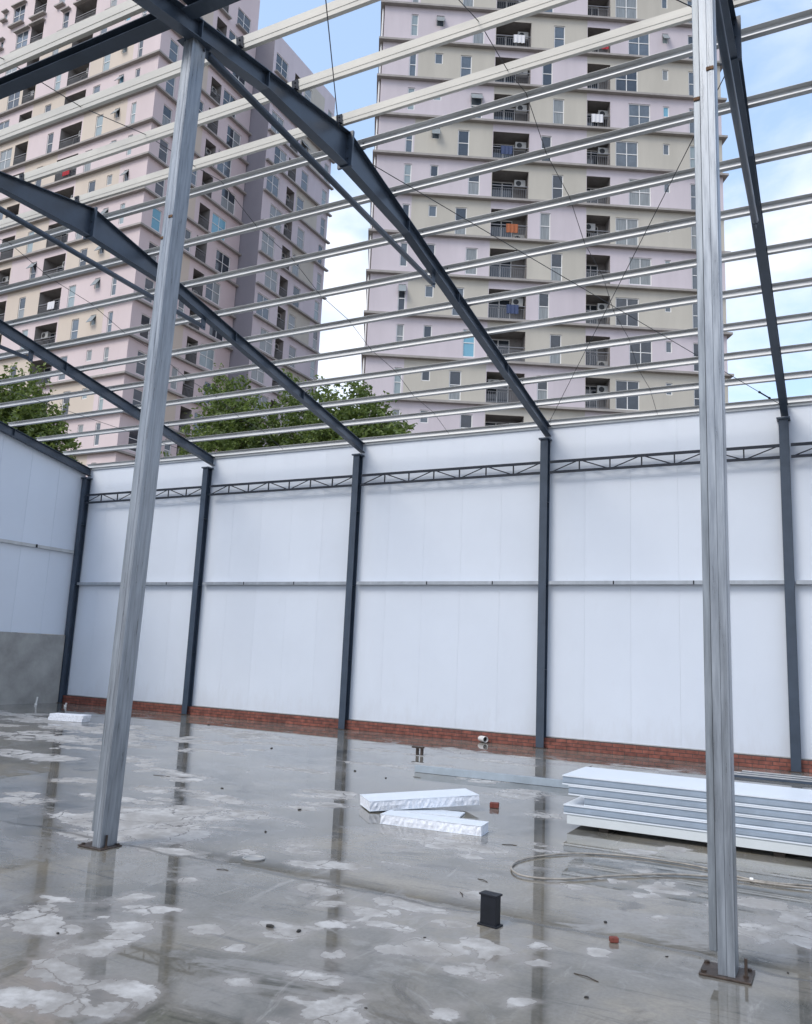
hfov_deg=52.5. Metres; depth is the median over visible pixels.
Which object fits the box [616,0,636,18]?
window
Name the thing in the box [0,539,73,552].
wall rail
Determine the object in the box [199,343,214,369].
window
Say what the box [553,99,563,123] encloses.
window
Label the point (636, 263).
window
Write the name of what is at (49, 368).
balcony door
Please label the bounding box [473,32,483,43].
window
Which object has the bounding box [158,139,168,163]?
window
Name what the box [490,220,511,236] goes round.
balcony door
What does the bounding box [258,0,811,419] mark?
sky
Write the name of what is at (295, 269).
window
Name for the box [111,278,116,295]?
window
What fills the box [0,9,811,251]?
roof purlin
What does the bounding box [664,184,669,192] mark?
window
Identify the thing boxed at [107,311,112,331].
window
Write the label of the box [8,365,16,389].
window
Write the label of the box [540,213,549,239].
window
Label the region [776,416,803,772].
wall column
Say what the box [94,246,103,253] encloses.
window
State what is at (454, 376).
window
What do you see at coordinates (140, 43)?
window
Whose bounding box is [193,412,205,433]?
window
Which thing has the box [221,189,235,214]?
window
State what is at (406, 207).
window
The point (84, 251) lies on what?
window
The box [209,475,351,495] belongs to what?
lattice girder
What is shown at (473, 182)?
window
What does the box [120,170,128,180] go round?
window
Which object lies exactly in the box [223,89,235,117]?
window
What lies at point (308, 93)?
window
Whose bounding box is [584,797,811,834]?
insulated panel
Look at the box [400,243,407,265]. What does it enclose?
window
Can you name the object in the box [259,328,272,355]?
window
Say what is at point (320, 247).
window
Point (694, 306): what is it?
window
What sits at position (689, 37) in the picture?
window
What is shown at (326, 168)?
window
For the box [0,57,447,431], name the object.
tie rod
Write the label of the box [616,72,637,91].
window
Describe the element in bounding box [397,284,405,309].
window
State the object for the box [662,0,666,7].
window
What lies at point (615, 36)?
roof purlin
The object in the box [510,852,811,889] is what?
hose
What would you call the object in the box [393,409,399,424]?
window
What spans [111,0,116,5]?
window
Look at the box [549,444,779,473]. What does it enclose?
lattice girder
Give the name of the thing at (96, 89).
window
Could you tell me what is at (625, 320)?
window
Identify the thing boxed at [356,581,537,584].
wall rail
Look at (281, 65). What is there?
window
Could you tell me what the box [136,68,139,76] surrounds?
window
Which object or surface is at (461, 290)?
window
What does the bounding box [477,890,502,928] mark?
steel stub
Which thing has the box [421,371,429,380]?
window
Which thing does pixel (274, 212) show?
window
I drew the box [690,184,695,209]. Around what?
window
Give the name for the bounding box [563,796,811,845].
insulated panel
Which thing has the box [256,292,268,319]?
window
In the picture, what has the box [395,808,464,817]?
sheet offcut
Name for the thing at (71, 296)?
window
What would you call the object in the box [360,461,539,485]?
lattice girder
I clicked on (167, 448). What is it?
window
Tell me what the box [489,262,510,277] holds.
balcony door
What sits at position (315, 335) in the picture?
window
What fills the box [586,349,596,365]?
balcony door
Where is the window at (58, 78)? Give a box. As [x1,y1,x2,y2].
[55,75,60,90]
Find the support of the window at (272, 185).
in the apartment wing
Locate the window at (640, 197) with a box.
[629,179,650,205]
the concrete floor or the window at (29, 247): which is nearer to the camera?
the concrete floor
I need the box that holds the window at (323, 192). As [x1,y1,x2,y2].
[321,189,325,204]
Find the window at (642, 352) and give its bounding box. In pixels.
[629,342,651,364]
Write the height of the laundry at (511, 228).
0.640 m
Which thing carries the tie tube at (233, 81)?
attached to the roof rafter at (341, 148)
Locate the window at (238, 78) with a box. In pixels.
[232,73,244,86]
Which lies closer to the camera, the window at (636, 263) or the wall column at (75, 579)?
the wall column at (75, 579)
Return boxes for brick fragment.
[609,936,618,942]
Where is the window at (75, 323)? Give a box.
[70,319,78,338]
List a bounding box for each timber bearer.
[599,828,611,832]
[773,852,785,856]
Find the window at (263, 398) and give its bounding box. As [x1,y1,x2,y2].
[255,394,267,418]
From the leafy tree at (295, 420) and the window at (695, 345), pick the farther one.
the window at (695, 345)
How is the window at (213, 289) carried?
in the apartment tower at (23, 23)
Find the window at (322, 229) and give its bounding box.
[320,217,324,236]
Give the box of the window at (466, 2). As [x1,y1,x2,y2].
[463,0,473,6]
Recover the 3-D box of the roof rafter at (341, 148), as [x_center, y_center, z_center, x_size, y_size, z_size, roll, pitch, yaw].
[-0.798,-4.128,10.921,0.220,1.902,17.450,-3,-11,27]
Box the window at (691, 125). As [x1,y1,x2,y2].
[689,109,693,132]
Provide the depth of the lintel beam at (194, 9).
8.06 m
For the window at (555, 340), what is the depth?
54.47 m
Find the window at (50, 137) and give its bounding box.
[46,133,53,153]
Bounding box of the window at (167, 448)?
[164,438,170,456]
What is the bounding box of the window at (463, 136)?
[457,130,468,155]
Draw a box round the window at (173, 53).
[169,39,178,61]
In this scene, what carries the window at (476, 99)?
in the apartment tower at (649, 94)
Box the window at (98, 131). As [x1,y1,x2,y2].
[95,114,103,135]
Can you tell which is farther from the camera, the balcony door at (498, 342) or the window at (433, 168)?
the window at (433, 168)
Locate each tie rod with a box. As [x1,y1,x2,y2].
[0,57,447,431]
[0,239,277,444]
[459,0,656,411]
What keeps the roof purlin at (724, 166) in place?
on the roof rafter at (341, 148)
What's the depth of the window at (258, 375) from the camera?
70.33 m
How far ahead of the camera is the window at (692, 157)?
57.31 m
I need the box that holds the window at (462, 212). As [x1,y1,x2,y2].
[455,207,466,233]
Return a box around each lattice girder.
[84,486,200,503]
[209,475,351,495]
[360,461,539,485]
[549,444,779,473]
[791,442,811,457]
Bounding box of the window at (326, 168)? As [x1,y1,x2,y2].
[324,163,328,181]
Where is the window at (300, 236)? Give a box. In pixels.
[297,227,303,249]
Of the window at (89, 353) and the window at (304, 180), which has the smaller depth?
the window at (89, 353)
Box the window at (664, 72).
[662,70,667,79]
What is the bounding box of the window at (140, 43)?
[138,40,143,56]
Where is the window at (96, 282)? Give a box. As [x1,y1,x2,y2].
[90,278,99,288]
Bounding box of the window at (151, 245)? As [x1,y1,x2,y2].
[149,241,157,261]
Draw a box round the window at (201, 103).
[199,101,203,112]
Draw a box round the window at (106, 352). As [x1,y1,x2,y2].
[102,347,108,369]
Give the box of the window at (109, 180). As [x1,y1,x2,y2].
[107,175,111,184]
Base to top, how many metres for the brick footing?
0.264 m
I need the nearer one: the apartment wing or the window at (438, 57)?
the window at (438, 57)
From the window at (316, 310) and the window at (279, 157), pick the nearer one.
the window at (279, 157)
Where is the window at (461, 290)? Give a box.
[452,288,463,315]
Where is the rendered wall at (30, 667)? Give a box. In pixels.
[0,632,64,704]
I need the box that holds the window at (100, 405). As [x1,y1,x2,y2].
[98,396,102,409]
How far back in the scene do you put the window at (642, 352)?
54.64 m
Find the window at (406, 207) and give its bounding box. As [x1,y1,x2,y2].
[402,204,409,216]
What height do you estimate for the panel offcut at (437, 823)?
0.100 m
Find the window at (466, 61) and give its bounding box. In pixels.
[460,56,471,76]
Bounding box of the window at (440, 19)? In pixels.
[436,16,444,26]
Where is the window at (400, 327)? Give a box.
[396,324,403,348]
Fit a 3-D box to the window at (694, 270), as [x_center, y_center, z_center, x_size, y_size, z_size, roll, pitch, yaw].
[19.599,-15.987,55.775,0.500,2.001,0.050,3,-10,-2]
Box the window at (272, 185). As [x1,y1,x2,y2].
[266,175,278,197]
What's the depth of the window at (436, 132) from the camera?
56.63 m
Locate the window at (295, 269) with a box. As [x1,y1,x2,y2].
[292,254,298,276]
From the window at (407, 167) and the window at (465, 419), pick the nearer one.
the window at (465, 419)
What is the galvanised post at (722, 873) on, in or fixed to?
on the concrete floor
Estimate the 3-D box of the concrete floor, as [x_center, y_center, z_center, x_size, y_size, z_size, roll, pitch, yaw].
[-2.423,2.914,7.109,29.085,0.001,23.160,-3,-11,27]
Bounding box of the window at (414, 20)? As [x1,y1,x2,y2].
[411,14,418,35]
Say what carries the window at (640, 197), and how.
in the apartment tower at (649, 94)
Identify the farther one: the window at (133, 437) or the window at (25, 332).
the window at (25, 332)
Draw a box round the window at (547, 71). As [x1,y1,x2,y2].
[542,63,552,84]
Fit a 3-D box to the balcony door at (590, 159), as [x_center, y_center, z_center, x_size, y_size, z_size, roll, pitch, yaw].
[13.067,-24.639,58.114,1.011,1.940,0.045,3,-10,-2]
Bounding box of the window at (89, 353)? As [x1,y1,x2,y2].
[86,350,91,360]
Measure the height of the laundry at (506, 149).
0.640 m
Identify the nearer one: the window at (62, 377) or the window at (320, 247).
the window at (62, 377)
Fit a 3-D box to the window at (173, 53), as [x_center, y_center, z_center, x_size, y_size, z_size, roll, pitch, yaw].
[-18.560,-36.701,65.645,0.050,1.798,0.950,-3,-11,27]
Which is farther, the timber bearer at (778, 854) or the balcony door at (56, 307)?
the balcony door at (56, 307)
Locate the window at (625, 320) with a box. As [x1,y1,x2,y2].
[616,298,638,326]
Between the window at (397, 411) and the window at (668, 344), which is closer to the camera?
the window at (397, 411)
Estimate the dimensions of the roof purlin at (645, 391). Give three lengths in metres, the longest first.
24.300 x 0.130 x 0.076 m
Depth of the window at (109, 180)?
64.35 m
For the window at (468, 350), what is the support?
in the apartment tower at (649, 94)
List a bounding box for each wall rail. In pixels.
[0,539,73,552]
[77,582,192,584]
[202,582,345,584]
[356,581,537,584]
[549,580,783,584]
[796,580,811,584]
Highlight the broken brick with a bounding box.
[490,802,498,808]
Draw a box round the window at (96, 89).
[93,85,99,93]
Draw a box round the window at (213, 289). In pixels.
[205,283,220,304]
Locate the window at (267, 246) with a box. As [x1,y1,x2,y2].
[261,230,274,257]
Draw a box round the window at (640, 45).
[628,34,649,55]
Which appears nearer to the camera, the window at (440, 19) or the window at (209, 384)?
the window at (440, 19)
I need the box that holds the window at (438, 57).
[435,53,442,63]
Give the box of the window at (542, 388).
[537,382,547,399]
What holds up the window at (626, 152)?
in the apartment tower at (649, 94)
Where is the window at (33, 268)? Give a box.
[26,262,36,278]
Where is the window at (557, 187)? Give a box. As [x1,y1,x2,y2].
[552,175,562,198]
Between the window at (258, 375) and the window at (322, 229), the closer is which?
the window at (258, 375)
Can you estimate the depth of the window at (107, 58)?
67.14 m
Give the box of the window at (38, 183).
[35,167,40,185]
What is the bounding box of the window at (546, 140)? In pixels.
[541,136,551,160]
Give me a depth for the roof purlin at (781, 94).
11.49 m
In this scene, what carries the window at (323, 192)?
in the apartment wing
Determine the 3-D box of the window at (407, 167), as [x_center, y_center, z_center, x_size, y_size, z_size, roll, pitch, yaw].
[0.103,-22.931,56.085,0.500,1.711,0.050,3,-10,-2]
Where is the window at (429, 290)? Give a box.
[425,285,433,296]
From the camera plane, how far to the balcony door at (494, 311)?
55.92 m
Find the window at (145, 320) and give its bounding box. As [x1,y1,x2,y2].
[140,314,150,339]
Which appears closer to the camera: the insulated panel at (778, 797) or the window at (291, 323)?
the insulated panel at (778, 797)
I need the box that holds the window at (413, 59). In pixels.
[409,54,416,75]
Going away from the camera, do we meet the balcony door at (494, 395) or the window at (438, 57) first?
the balcony door at (494, 395)
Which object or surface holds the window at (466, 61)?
in the apartment tower at (649, 94)
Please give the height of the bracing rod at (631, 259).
1.530 m
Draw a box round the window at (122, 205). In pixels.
[119,203,124,223]
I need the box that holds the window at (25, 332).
[20,330,27,348]
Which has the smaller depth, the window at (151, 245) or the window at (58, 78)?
the window at (151, 245)
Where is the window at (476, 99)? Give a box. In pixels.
[471,93,482,117]
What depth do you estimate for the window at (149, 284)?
62.18 m
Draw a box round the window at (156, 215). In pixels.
[151,208,161,232]
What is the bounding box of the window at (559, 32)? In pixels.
[554,26,564,47]
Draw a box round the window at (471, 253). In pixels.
[465,248,477,274]
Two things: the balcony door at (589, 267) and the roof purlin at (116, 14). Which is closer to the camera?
the roof purlin at (116, 14)
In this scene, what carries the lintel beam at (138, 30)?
attached to the roof rafter at (341, 148)
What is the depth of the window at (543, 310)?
54.89 m
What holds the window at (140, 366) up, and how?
in the apartment tower at (23, 23)
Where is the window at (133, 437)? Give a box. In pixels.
[128,430,137,451]
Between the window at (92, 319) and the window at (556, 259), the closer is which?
the window at (556, 259)
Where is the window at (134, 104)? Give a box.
[130,102,136,123]
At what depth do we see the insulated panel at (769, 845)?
8.33 m
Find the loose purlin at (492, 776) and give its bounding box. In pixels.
[415,765,568,787]
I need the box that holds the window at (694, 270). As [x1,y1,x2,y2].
[692,267,696,288]
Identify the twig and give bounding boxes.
[574,973,598,981]
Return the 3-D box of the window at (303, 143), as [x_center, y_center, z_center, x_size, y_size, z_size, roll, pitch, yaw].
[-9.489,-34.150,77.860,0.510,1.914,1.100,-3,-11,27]
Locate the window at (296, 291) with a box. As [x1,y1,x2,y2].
[292,286,299,307]
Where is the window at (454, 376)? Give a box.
[449,371,460,399]
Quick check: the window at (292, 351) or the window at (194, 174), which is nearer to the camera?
the window at (194, 174)
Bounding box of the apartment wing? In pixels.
[225,38,334,447]
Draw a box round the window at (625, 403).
[616,380,638,409]
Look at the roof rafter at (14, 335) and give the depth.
19.05 m
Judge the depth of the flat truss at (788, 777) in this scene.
13.83 m
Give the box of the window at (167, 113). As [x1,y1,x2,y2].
[162,104,171,124]
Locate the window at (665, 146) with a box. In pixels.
[663,144,668,154]
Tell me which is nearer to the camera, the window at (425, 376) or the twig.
the twig
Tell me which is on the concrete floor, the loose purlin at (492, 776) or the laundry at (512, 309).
the loose purlin at (492, 776)
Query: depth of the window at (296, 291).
75.88 m
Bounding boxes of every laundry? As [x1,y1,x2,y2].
[47,301,54,309]
[501,145,512,154]
[506,224,517,232]
[506,304,518,313]
[514,35,524,42]
[592,114,602,122]
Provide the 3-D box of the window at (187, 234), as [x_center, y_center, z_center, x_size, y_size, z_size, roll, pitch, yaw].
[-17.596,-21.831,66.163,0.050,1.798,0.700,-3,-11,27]
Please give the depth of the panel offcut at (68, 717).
18.27 m
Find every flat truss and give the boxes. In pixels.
[734,771,811,780]
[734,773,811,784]
[741,770,811,778]
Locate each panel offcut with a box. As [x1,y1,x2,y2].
[48,713,90,721]
[360,788,479,811]
[380,810,488,835]
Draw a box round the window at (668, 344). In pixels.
[666,341,671,352]
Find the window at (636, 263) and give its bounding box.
[629,257,651,285]
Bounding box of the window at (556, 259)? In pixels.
[551,253,561,280]
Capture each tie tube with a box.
[0,206,205,329]
[0,345,33,361]
[203,49,435,287]
[715,0,757,228]
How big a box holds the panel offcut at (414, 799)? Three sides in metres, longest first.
1.328 x 0.480 x 0.110 m
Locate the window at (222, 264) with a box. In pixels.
[215,249,229,272]
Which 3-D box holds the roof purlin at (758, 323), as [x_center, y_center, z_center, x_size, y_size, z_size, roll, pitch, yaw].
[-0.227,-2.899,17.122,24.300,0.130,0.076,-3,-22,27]
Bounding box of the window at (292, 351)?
[289,345,295,368]
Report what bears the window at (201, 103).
in the apartment tower at (23, 23)
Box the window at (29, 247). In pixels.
[26,231,33,252]
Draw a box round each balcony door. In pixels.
[42,367,51,382]
[47,332,55,343]
[51,298,59,310]
[60,234,67,242]
[68,168,75,176]
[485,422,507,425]
[486,380,508,402]
[487,339,509,355]
[488,300,510,317]
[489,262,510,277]
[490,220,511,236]
[492,182,512,197]
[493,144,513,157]
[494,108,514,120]
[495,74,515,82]
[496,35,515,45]
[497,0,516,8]
[585,386,595,407]
[586,227,597,236]
[586,265,597,276]
[586,304,597,323]
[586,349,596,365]
[587,113,596,125]
[587,150,597,163]
[587,188,597,202]
[588,6,598,15]
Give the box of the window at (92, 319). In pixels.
[86,315,95,325]
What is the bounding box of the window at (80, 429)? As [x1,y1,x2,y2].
[78,424,83,431]
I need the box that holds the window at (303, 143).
[300,140,309,156]
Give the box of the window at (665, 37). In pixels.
[662,34,669,43]
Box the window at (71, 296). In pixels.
[67,285,75,306]
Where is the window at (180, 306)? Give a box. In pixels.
[177,300,183,317]
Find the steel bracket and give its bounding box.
[412,746,424,755]
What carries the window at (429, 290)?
in the apartment tower at (649, 94)
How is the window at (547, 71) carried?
in the apartment tower at (649, 94)
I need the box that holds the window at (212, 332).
[209,327,222,340]
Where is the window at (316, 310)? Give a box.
[314,301,318,320]
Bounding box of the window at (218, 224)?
[211,213,225,240]
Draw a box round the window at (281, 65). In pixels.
[276,53,287,78]
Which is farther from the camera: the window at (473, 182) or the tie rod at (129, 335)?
the window at (473, 182)
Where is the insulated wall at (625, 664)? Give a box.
[67,402,811,759]
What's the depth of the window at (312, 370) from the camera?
77.79 m
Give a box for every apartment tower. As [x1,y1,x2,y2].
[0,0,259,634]
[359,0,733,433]
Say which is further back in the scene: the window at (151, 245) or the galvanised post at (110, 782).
the window at (151, 245)
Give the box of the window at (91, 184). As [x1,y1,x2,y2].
[88,180,95,192]
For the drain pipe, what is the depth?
17.65 m
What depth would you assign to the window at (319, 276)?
79.38 m
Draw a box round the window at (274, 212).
[270,204,281,231]
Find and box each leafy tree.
[0,361,81,462]
[160,363,303,456]
[258,368,360,445]
[300,380,416,442]
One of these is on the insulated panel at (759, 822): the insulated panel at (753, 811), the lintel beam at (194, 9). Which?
the insulated panel at (753, 811)
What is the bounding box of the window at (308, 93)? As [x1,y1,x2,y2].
[305,90,311,100]
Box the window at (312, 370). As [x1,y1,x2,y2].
[310,361,314,378]
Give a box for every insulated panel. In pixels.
[562,767,811,812]
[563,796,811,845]
[567,814,811,856]
[568,785,811,823]
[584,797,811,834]
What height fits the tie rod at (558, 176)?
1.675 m
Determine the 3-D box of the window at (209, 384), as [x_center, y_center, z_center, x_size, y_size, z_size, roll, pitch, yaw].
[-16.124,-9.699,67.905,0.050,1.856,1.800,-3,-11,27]
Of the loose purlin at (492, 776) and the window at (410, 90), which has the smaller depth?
the loose purlin at (492, 776)
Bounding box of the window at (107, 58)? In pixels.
[103,54,110,70]
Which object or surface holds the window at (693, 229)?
in the apartment tower at (649, 94)
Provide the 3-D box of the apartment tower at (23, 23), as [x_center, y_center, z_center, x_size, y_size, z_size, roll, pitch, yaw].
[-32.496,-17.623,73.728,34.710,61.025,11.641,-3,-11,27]
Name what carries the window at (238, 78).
in the apartment tower at (23, 23)
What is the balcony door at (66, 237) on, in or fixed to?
in the apartment tower at (23, 23)
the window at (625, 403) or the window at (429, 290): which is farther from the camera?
the window at (429, 290)
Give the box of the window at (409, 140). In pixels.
[405,136,412,151]
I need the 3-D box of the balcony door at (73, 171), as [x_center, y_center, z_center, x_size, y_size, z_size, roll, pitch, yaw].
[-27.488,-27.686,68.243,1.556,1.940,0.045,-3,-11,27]
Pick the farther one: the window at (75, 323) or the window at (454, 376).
the window at (75, 323)
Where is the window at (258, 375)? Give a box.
[251,362,263,384]
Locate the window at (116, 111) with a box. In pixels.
[111,108,119,117]
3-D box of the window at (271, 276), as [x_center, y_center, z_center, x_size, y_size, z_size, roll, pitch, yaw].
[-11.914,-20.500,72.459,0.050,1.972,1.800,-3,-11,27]
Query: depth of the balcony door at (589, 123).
58.69 m
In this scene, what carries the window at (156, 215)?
in the apartment tower at (23, 23)
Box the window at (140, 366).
[136,350,145,376]
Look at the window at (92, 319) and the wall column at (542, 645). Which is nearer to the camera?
the wall column at (542, 645)
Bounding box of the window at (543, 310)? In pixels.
[538,293,548,319]
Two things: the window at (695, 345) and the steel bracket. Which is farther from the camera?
the window at (695, 345)
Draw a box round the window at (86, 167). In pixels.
[84,149,92,171]
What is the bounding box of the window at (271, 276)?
[264,270,277,292]
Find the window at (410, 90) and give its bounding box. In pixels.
[407,88,414,109]
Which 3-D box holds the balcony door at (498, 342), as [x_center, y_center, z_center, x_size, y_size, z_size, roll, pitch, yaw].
[6.177,-10.691,55.373,1.556,1.940,0.045,3,-10,-2]
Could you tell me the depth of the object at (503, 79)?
58.95 m
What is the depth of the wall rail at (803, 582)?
15.38 m
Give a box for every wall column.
[57,477,92,702]
[180,466,213,714]
[336,453,364,729]
[532,437,551,748]
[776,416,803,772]
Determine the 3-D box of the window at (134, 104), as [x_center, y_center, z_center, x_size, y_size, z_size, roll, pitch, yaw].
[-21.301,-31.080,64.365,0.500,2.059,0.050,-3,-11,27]
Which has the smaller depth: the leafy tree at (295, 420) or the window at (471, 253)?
the leafy tree at (295, 420)
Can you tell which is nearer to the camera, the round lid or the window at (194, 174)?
the round lid
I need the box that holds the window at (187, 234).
[184,229,190,251]
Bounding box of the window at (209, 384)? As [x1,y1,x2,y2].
[204,381,217,404]
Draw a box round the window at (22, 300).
[18,297,25,317]
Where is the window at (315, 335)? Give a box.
[312,332,317,350]
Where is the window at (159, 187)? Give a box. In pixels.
[155,180,164,196]
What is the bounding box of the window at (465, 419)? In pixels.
[460,414,472,427]
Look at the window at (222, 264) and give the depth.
69.90 m
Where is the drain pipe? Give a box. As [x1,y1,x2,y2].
[478,736,487,742]
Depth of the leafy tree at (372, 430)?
29.21 m
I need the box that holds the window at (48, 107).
[45,104,50,111]
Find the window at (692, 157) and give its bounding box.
[690,146,694,167]
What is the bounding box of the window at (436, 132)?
[432,128,439,138]
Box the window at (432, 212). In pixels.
[428,205,436,216]
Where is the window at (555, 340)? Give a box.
[550,335,560,363]
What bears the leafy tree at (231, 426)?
on the ground
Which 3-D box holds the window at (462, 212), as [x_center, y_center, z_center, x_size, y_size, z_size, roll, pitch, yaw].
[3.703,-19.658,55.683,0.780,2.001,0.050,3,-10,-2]
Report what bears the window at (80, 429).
in the apartment tower at (23, 23)
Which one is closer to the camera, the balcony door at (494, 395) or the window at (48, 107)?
the balcony door at (494, 395)
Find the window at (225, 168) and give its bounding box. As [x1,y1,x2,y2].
[217,150,231,177]
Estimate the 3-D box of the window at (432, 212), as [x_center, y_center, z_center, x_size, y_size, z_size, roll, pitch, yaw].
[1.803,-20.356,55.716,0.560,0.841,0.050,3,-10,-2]
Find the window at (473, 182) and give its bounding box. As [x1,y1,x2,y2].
[468,175,479,194]
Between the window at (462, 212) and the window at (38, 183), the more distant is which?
the window at (38, 183)
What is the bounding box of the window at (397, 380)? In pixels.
[393,367,401,393]
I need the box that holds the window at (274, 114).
[271,110,283,133]
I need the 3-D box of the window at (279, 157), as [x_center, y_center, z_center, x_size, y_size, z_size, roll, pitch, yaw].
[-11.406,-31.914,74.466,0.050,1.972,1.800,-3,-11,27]
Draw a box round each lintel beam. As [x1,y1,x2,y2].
[0,13,170,98]
[181,0,239,19]
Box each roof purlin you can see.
[0,0,145,73]
[0,0,380,142]
[0,0,759,229]
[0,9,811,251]
[0,80,811,293]
[0,193,811,359]
[0,238,811,385]
[0,277,811,408]
[5,141,811,326]
[8,312,811,426]
[15,0,576,182]
[36,343,811,441]
[62,370,811,455]
[86,395,811,468]
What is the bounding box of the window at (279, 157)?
[274,146,286,163]
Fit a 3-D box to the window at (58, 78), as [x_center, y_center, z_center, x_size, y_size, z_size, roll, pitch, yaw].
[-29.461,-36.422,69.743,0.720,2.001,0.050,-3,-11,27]
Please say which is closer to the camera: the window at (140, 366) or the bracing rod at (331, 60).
the bracing rod at (331, 60)
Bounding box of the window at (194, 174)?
[191,171,196,185]
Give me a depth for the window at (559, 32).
58.47 m
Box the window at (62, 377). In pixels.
[58,356,67,380]
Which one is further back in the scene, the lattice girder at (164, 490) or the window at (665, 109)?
the window at (665, 109)
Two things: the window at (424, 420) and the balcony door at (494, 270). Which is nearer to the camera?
the window at (424, 420)
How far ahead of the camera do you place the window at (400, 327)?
54.12 m
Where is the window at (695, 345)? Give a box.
[693,343,698,371]
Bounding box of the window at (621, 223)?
[616,218,637,244]
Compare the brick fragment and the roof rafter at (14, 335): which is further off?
the roof rafter at (14, 335)
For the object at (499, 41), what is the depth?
59.48 m
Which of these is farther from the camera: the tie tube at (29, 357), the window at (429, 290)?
the window at (429, 290)
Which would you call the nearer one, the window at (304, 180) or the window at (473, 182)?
the window at (473, 182)
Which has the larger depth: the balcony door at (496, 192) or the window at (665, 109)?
the window at (665, 109)
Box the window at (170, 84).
[165,78,174,96]
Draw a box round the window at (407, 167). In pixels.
[403,164,411,183]
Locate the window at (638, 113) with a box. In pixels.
[629,104,649,126]
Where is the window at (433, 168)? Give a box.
[430,165,438,175]
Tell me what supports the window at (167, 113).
in the apartment tower at (23, 23)
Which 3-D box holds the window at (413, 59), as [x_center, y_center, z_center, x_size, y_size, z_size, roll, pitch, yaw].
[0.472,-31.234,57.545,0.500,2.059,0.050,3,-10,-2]
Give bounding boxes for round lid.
[243,855,264,861]
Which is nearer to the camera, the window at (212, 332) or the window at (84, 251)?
the window at (84, 251)
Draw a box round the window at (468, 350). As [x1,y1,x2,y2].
[462,329,474,356]
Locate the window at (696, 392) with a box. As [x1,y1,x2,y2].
[694,390,698,405]
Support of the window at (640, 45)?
in the apartment tower at (649, 94)
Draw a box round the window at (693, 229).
[691,226,695,248]
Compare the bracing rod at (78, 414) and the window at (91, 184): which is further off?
the window at (91, 184)
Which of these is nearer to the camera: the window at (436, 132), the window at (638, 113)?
the window at (436, 132)
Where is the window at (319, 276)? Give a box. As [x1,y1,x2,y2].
[316,273,321,290]
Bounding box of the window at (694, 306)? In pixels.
[692,304,697,327]
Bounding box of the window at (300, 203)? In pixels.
[297,197,303,210]
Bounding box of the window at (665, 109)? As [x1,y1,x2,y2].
[663,107,668,116]
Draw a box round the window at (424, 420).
[420,410,428,422]
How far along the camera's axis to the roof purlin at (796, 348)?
17.41 m
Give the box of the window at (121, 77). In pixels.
[114,74,123,83]
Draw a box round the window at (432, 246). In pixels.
[427,244,434,254]
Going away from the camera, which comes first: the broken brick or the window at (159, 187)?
the broken brick
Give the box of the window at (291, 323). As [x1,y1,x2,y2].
[288,313,295,328]
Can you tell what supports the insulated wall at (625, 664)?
on the brick footing
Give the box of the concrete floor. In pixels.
[0,703,811,1023]
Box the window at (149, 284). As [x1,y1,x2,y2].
[143,277,153,302]
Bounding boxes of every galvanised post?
[78,33,211,850]
[692,0,754,985]
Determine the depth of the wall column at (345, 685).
19.86 m
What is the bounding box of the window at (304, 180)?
[301,170,307,191]
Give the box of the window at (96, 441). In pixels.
[94,423,100,445]
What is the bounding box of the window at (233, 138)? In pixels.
[226,125,240,147]
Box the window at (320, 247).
[318,245,322,264]
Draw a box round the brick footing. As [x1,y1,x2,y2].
[62,695,811,772]
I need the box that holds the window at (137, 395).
[132,388,142,404]
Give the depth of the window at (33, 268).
66.76 m
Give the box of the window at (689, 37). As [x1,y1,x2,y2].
[688,36,692,58]
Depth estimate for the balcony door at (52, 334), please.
65.97 m
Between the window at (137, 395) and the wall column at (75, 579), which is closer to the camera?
the wall column at (75, 579)
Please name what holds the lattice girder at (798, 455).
attached to the wall column
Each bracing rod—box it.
[1,388,187,451]
[325,0,338,127]
[369,162,778,403]
[547,77,723,425]
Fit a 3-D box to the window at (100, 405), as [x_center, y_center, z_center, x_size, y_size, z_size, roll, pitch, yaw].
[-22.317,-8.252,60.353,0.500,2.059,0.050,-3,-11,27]
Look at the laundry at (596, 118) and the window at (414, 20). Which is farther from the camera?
the window at (414, 20)
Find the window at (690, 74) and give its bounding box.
[688,72,692,95]
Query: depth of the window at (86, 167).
65.94 m
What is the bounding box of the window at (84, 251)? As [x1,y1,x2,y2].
[79,248,87,265]
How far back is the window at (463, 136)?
56.69 m
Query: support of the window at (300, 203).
in the apartment wing
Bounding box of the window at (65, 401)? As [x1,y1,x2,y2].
[62,391,70,414]
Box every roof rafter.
[0,171,364,452]
[0,319,214,465]
[0,421,90,476]
[132,0,550,436]
[719,0,788,416]
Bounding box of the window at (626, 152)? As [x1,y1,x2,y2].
[616,141,637,166]
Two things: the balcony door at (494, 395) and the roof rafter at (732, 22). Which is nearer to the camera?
the roof rafter at (732, 22)
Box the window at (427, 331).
[423,325,431,336]
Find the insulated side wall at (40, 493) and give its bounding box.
[0,432,85,634]
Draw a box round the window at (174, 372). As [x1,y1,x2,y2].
[170,366,177,389]
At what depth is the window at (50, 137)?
68.80 m

